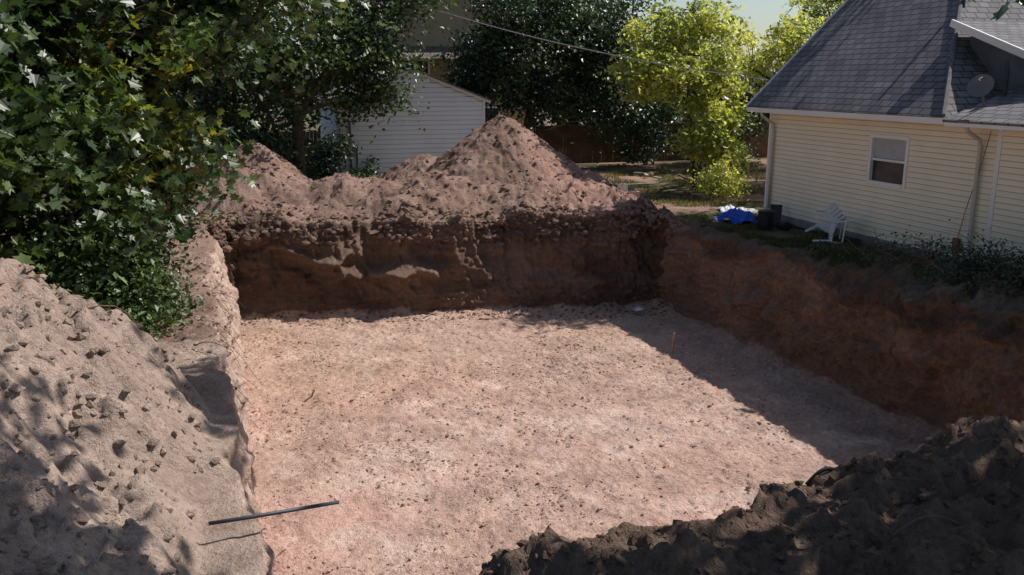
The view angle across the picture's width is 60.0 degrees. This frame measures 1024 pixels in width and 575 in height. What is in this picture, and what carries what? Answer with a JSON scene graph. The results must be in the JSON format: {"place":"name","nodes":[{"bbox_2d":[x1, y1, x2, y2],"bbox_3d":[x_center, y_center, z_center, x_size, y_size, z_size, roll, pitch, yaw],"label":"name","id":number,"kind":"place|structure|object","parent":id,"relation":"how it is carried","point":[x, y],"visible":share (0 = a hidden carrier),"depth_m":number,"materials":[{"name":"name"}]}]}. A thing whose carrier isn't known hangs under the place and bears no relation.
{"place":"outdoors","nodes":[
{"label":"outdoors","id":0,"kind":"place"},
{"bbox_2d":[58,0,836,82],"label":"sky","id":1,"kind":"structure","parent":0,"point":[763,13],"materials":[{"name":"white"}]},
{"bbox_2d":[0,94,1023,574],"bbox_3d":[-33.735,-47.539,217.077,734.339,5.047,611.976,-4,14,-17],"label":"ground","id":2,"kind":"structure","parent":0,"point":[866,342],"depth_m":15.34,"materials":[{"name":"soil"}]},
{"bbox_2d":[0,0,75,134],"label":"maple tree","id":3,"kind":"object","parent":2,"relation":"on","point":[6,49],"visible":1,"depth_m":9.51,"materials":[{"name":"green plant"}]},
{"bbox_2d":[0,161,241,339],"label":"elm shrub","id":4,"kind":"object","parent":2,"relation":"on","point":[142,272],"visible":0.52,"depth_m":13.16,"materials":[{"name":"green plant"}]},
{"bbox_2d":[0,251,248,574],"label":"dirt clods","id":5,"kind":"object","parent":2,"relation":"on","point":[37,521],"visible":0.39,"depth_m":7.97,"materials":[{"name":"beige soil"}]},
{"bbox_2d":[0,0,397,318],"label":"maple tree","id":6,"kind":"object","parent":2,"relation":"on","point":[94,125],"visible":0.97,"depth_m":13.19,"materials":[{"name":"green plant"}]},
{"bbox_2d":[206,130,320,173],"bbox_3d":[-18.900,-4.611,32.092,23.625,1.749,0.020,-4,14,-17],"label":"wooden fence","id":7,"kind":"object","parent":2,"relation":"on","point":[313,134],"visible":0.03,"depth_m":35.32,"materials":[{"name":"brown wood"}]},
{"bbox_2d":[208,500,338,525],"bbox_3d":[-2.048,1.948,7.692,1.121,0.103,0.048,-7,15,-27],"label":"metal pipe","id":8,"kind":"object","parent":2,"relation":"on","point":[241,518],"visible":1,"depth_m":7.67,"materials":[{"name":"metal"}]},
{"bbox_2d":[112,0,486,179],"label":"elm tree","id":9,"kind":"object","parent":2,"relation":"on","point":[370,57],"visible":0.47,"depth_m":28.75,"materials":[{"name":"green plant"}]},
{"bbox_2d":[2,115,675,246],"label":"dirt clods","id":10,"kind":"object","parent":2,"relation":"on","point":[220,187],"visible":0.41,"depth_m":25.39,"materials":[{"name":"soil"}]},
{"bbox_2d":[305,129,381,180],"bbox_3d":[-6.300,-4.630,31.706,2.550,2.044,3.176,7,15,27],"label":"lilac bush","id":11,"kind":"object","parent":2,"relation":"on","point":[331,150],"visible":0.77,"depth_m":31.37,"materials":[{"name":"green plant"}]},
{"bbox_2d":[12,0,778,132],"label":"distant trees","id":12,"kind":"object","parent":2,"relation":"on","point":[575,122],"visible":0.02,"depth_m":50.45,"materials":[{"name":"green plant"}]},
{"bbox_2d":[315,68,491,177],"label":"white garage","id":13,"kind":"structure","parent":2,"relation":"on","point":[451,117],"depth_m":32.98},
{"bbox_2d":[190,197,684,252],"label":"dirt clods","id":14,"kind":"object","parent":2,"relation":"on","point":[394,240],"visible":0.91,"depth_m":23.81,"materials":[{"name":"soil"}]},
{"bbox_2d":[354,0,529,125],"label":"walls","id":15,"kind":"structure","parent":2,"relation":"on","point":[433,38],"depth_m":43.36,"materials":[{"name":"beige paint"}]},
{"bbox_2d":[403,59,499,122],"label":"windows","id":16,"kind":"structure","parent":15,"relation":"attached to","point":[427,71],"depth_m":43.54,"materials":[{"name":"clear glass"}]},
{"bbox_2d":[384,46,539,58],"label":"porch roof","id":17,"kind":"structure","parent":15,"relation":"attached to","point":[427,50],"depth_m":42.71,"materials":[{"name":"grey"}]},
{"bbox_2d":[239,292,679,326],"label":"dirt clods","id":18,"kind":"object","parent":2,"relation":"on","point":[452,318],"visible":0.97,"depth_m":23.45,"materials":[{"name":"soil"}]},
{"bbox_2d":[87,288,1023,535],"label":"tree roots","id":19,"kind":"object","parent":2,"relation":"on","point":[907,524],"visible":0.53,"depth_m":9.85,"materials":[{"name":"brown plant"}]},
{"bbox_2d":[427,0,685,152],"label":"elm tree","id":20,"kind":"object","parent":2,"relation":"on","point":[491,64],"visible":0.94,"depth_m":35.47,"materials":[{"name":"green plant"}]},
{"bbox_2d":[240,299,936,574],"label":"dirt clods","id":21,"kind":"object","parent":2,"relation":"on","point":[555,491],"visible":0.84,"depth_m":16.31,"materials":[{"name":"soil"}]},
{"bbox_2d":[613,183,639,197],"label":"concrete blocks","id":22,"kind":"object","parent":2,"relation":"on","point":[624,187],"depth_m":27.21,"materials":[{"name":"grey concrete"}]},
{"bbox_2d":[632,305,643,310],"bbox_3d":[3.334,0.534,23.544,0.387,0.127,0.233,-4,14,-17],"label":"plastic bag","id":23,"kind":"object","parent":2,"relation":"on","point":[636,308],"visible":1,"depth_m":23.53,"materials":[{"name":"white plastic"}]},
{"bbox_2d":[533,122,768,163],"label":"wooden fence","id":24,"kind":"object","parent":2,"relation":"on","point":[582,148],"visible":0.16,"depth_m":40.20,"materials":[{"name":"brown wood"}]},
{"bbox_2d":[536,105,768,164],"bbox_3d":[5.332,-6.878,39.118,15.683,3.049,3.654,-4,14,-17],"label":"lilac bush","id":25,"kind":"object","parent":2,"relation":"on","point":[632,154],"visible":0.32,"depth_m":39.48,"materials":[{"name":"green plant"}]},
{"bbox_2d":[671,333,674,353],"bbox_3d":[3.645,1.321,20.060,0.070,0.602,0.040,-4,14,-17],"label":"survey stake","id":26,"kind":"object","parent":2,"relation":"on","point":[673,343],"visible":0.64,"depth_m":20.04,"materials":[{"name":"brown wood"}]},
{"bbox_2d":[595,0,762,189],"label":"locust tree","id":27,"kind":"object","parent":2,"relation":"on","point":[709,140],"visible":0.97,"depth_m":28.75,"materials":[{"name":"green plant"}]},
{"bbox_2d":[628,168,752,198],"bbox_3d":[5.109,-3.807,32.144,5.452,0.147,8.095,-4,14,-17],"label":"scrap lumber","id":28,"kind":"object","parent":2,"relation":"on","point":[694,195],"visible":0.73,"depth_m":30.75,"materials":[{"name":"brown wood"}]},
{"bbox_2d":[686,151,723,171],"bbox_3d":[8.086,-5.410,36.903,1.494,1.149,0.920,-4,14,-17],"label":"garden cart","id":29,"kind":"object","parent":2,"relation":"on","point":[699,166],"visible":0.09,"depth_m":36.43,"materials":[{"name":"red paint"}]},
{"bbox_2d":[687,150,758,198],"bbox_3d":[6.847,-3.634,28.602,1.934,1.564,3.081,9,16,32],"label":"lilac bush","id":30,"kind":"object","parent":2,"relation":"on","point":[723,181],"visible":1,"depth_m":28.19,"materials":[{"name":"green plant"}]},
{"bbox_2d":[709,205,757,212],"bbox_3d":[6.450,-2.260,25.760,1.121,0.247,1.216,-4,14,-17],"label":"white sheet","id":31,"kind":"object","parent":2,"relation":"on","point":[725,208],"visible":0.57,"depth_m":25.70,"materials":[{"name":"white plastic"}]},
{"bbox_2d":[712,207,757,224],"bbox_3d":[6.120,-1.969,24.063,0.984,0.423,1.009,-4,14,-17],"label":"blue tarp","id":32,"kind":"object","parent":2,"relation":"on","point":[735,215],"visible":1,"depth_m":23.88,"materials":[{"name":"blue plastic"}]},
{"bbox_2d":[725,159,761,180],"bbox_3d":[8.720,-4.450,33.735,1.200,0.740,0.800,-4,14,-17],"label":"patio table","id":33,"kind":"object","parent":2,"relation":"on","point":[753,161],"visible":0.43,"depth_m":33.60,"materials":[{"name":"brown wood"}]},
{"bbox_2d":[481,415,1023,574],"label":"dirt clods","id":34,"kind":"object","parent":2,"relation":"on","point":[986,555],"visible":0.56,"depth_m":6.51,"materials":[{"name":"soil"}]},
{"bbox_2d":[678,0,844,98],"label":"locust tree","id":35,"kind":"object","parent":2,"relation":"on","point":[785,47],"visible":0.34,"depth_m":37.67,"materials":[{"name":"green plant"}]},
{"bbox_2d":[758,204,790,230],"bbox_3d":[6.775,-1.834,23.203,0.801,0.528,1.262,1,13,4],"label":"trash bin","id":36,"kind":"object","parent":2,"relation":"on","point":[770,218],"visible":1,"depth_m":22.87,"materials":[{"name":"black plastic"}]},
{"bbox_2d":[805,466,835,485],"bbox_3d":[2.654,1.586,7.475,0.386,0.162,0.036,-2,13,-10],"label":"pipe","id":37,"kind":"object","parent":2,"relation":"on","point":[822,470],"visible":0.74,"depth_m":7.44,"materials":[{"name":"black plastic"}]},
{"bbox_2d":[802,0,845,15],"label":"ash tree","id":38,"kind":"object","parent":2,"relation":"on","point":[804,10],"depth_m":32.70,"materials":[{"name":"green plant"}]},
{"bbox_2d":[805,202,844,236],"bbox_3d":[7.744,-1.597,21.666,0.904,0.647,0.603,-23,51,-39],"label":"plastic chair","id":39,"kind":"object","parent":2,"relation":"on","point":[824,226],"visible":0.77,"depth_m":21.65,"materials":[{"name":"white plastic"}]},
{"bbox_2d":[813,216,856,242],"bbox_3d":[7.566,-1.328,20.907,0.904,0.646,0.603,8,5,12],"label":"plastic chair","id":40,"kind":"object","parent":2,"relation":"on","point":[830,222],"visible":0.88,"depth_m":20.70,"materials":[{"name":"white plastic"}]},
{"bbox_2d":[781,215,959,259],"bbox_3d":[9.212,-0.476,18.117,0.060,0.190,14.200,-4,14,-17],"label":"foundation","id":41,"kind":"object","parent":2,"relation":"on","point":[801,223],"depth_m":21.35,"materials":[{"name":"concrete"}]},
{"bbox_2d":[766,113,1023,267],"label":"walls","id":42,"kind":"structure","parent":2,"relation":"on","point":[820,163],"depth_m":19.47,"materials":[{"name":"beige plastic"}]},
{"bbox_2d":[746,0,1023,264],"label":"trim","id":43,"kind":"structure","parent":42,"relation":"attached to","point":[906,119],"depth_m":19.09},
{"bbox_2d":[416,3,767,79],"bbox_3d":[0.164,-8.609,28.275,16.482,3.875,0.027,9,16,33],"label":"power line","id":44,"kind":"object","parent":43,"relation":"attached to","point":[598,51],"visible":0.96,"depth_m":26.83,"materials":[{"name":"metal"}]},
{"bbox_2d":[747,0,957,117],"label":"roof","id":45,"kind":"structure","parent":43,"relation":"on","point":[885,57],"depth_m":21.28,"materials":[{"name":"grey"}]},
{"bbox_2d":[760,112,982,260],"bbox_3d":[7.940,-2.598,20.837,0.496,2.766,7.131,-4,14,-17],"label":"downspout","id":46,"kind":"object","parent":43,"relation":"attached to","point":[976,176],"visible":0.88,"depth_m":17.71,"materials":[{"name":"metal"}]},
{"bbox_2d":[941,0,962,116],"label":"hip cap","id":47,"kind":"object","parent":43,"relation":"on","point":[950,68],"visible":1,"depth_m":18.67,"materials":[{"name":"grey"}]},
{"bbox_2d":[945,0,1023,117],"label":"roof hip","id":48,"kind":"object","parent":43,"relation":"on","point":[968,65],"visible":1,"depth_m":19.02,"materials":[{"name":"grey"}]},
{"bbox_2d":[966,74,993,107],"bbox_3d":[9.134,-3.800,17.332,0.397,0.722,0.379,1,13,4],"label":"satellite dish","id":49,"kind":"object","parent":48,"relation":"on","point":[980,85],"visible":0.96,"depth_m":17.34,"materials":[{"name":"grey metal"}]},
{"bbox_2d":[961,0,1010,95],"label":"vent pipe","id":50,"kind":"object","parent":48,"relation":"attached to","point":[1006,77],"visible":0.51,"depth_m":17.71,"materials":[{"name":"metal"}]},
{"bbox_2d":[949,19,1023,58],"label":"dormer fascia","id":51,"kind":"structure","parent":48,"relation":"attached to","point":[990,39],"depth_m":18.43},
{"bbox_2d":[970,36,1023,90],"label":"dormer wall","id":52,"kind":"structure","parent":48,"relation":"on","point":[992,58],"depth_m":18.65,"materials":[{"name":"grey"}]},
{"bbox_2d":[956,20,1023,48],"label":"roof dormer","id":53,"kind":"object","parent":52,"relation":"on","point":[1011,33],"visible":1,"depth_m":19.00,"materials":[{"name":"grey"}]},
{"bbox_2d":[866,134,910,188],"bbox_3d":[8.481,-2.857,19.984,0.095,1.135,1.250,-4,14,-17],"label":"window frame","id":54,"kind":"object","parent":42,"relation":"attached to","point":[871,158],"visible":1,"depth_m":20.03,"materials":[{"name":"white plastic"}]},
{"bbox_2d":[872,160,903,183],"bbox_3d":[8.539,-2.609,20.061,0.015,0.518,1.150,-4,14,-17],"label":"window lower sash","id":55,"kind":"object","parent":54,"relation":"in","point":[889,172],"depth_m":20.09,"materials":[{"name":"black glass"}]},
{"bbox_2d":[874,138,906,160],"bbox_3d":[8.539,-3.113,19.942,0.015,0.516,1.150,-4,14,-17],"label":"window upper sash","id":56,"kind":"object","parent":54,"relation":"in","point":[892,149],"depth_m":19.98,"materials":[{"name":"grey glass"}]},
{"bbox_2d":[951,131,991,250],"bbox_3d":[9.180,-1.897,17.691,0.084,2.452,0.670,-4,14,-16],"label":"cable","id":57,"kind":"object","parent":42,"relation":"attached to","point":[955,240],"visible":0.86,"depth_m":18.01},
{"bbox_2d":[799,219,1023,308],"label":"weed bush","id":58,"kind":"object","parent":2,"relation":"on","point":[992,262],"visible":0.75,"depth_m":15.91,"materials":[{"name":"green plant"}]},
{"bbox_2d":[825,228,1023,283],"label":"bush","id":59,"kind":"object","parent":2,"relation":"on","point":[918,256],"visible":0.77,"depth_m":16.92,"materials":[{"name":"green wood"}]},
{"bbox_2d":[968,0,1023,20],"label":"shade tree","id":60,"kind":"object","parent":2,"relation":"on","point":[1001,12],"visible":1,"depth_m":8.97,"materials":[{"name":"green plant"}]},
{"bbox_2d":[583,162,765,207],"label":"grass","id":61,"kind":"structure","parent":0,"point":[617,172],"depth_m":31.98,"materials":[{"name":"green plant"}]},
{"bbox_2d":[677,209,993,294],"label":"grass","id":62,"kind":"structure","parent":0,"point":[807,241],"depth_m":20.54,"materials":[{"name":"green plant"}]},
{"bbox_2d":[942,84,1023,126],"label":"roof wing","id":63,"kind":"structure","parent":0,"point":[1006,110],"depth_m":17.16,"materials":[{"name":"grey"}]}
]}

